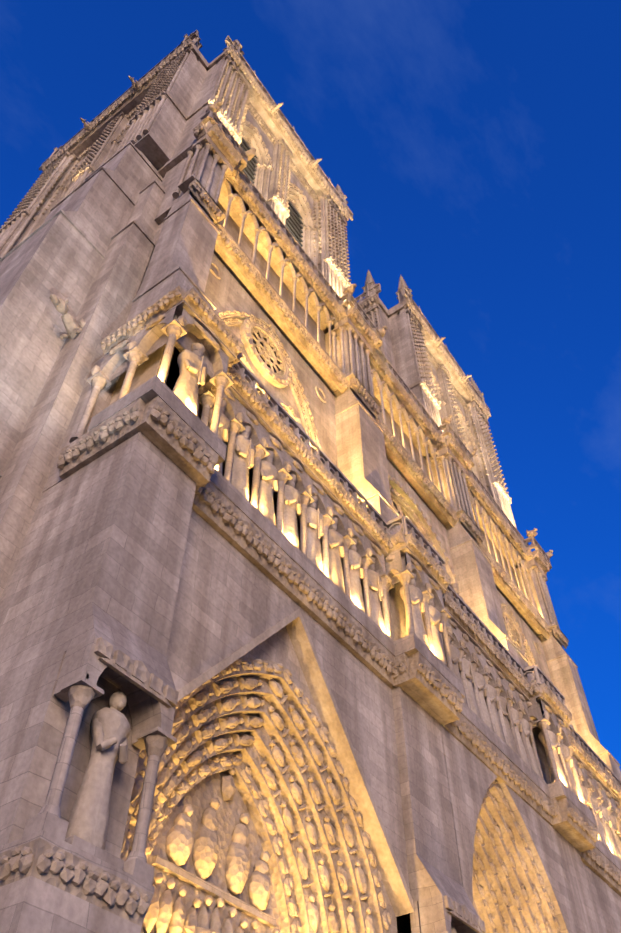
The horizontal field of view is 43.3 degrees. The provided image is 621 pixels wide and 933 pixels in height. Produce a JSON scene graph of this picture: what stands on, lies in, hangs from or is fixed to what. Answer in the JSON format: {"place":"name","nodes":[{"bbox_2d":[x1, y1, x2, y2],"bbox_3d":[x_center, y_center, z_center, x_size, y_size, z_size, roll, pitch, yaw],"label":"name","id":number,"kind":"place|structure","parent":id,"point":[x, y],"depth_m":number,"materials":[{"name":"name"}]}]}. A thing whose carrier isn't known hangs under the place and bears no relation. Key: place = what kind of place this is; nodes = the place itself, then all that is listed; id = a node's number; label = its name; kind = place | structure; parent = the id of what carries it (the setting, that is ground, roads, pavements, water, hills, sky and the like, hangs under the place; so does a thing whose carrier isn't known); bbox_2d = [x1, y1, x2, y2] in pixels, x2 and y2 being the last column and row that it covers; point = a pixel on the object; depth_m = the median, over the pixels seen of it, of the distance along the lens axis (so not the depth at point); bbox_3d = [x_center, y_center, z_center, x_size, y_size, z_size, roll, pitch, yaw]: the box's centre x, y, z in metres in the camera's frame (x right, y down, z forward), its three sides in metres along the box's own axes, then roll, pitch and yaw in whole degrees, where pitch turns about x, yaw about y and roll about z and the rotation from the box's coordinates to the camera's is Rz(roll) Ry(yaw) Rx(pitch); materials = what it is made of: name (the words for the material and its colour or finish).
{"place":"outdoors","nodes":[
{"label":"outdoors","id":0,"kind":"place"},
{"bbox_2d":[0,30,620,932],"bbox_3d":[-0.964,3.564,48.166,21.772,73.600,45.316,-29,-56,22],"label":"notre dame facade","id":1,"kind":"structure","parent":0,"point":[284,640],"depth_m":25.18,"materials":[{"name":"stone"}]},
{"bbox_2d":[0,0,620,769],"label":"sky","id":2,"kind":"structure","parent":0,"point":[473,147],"materials":[{"name":"blue"}]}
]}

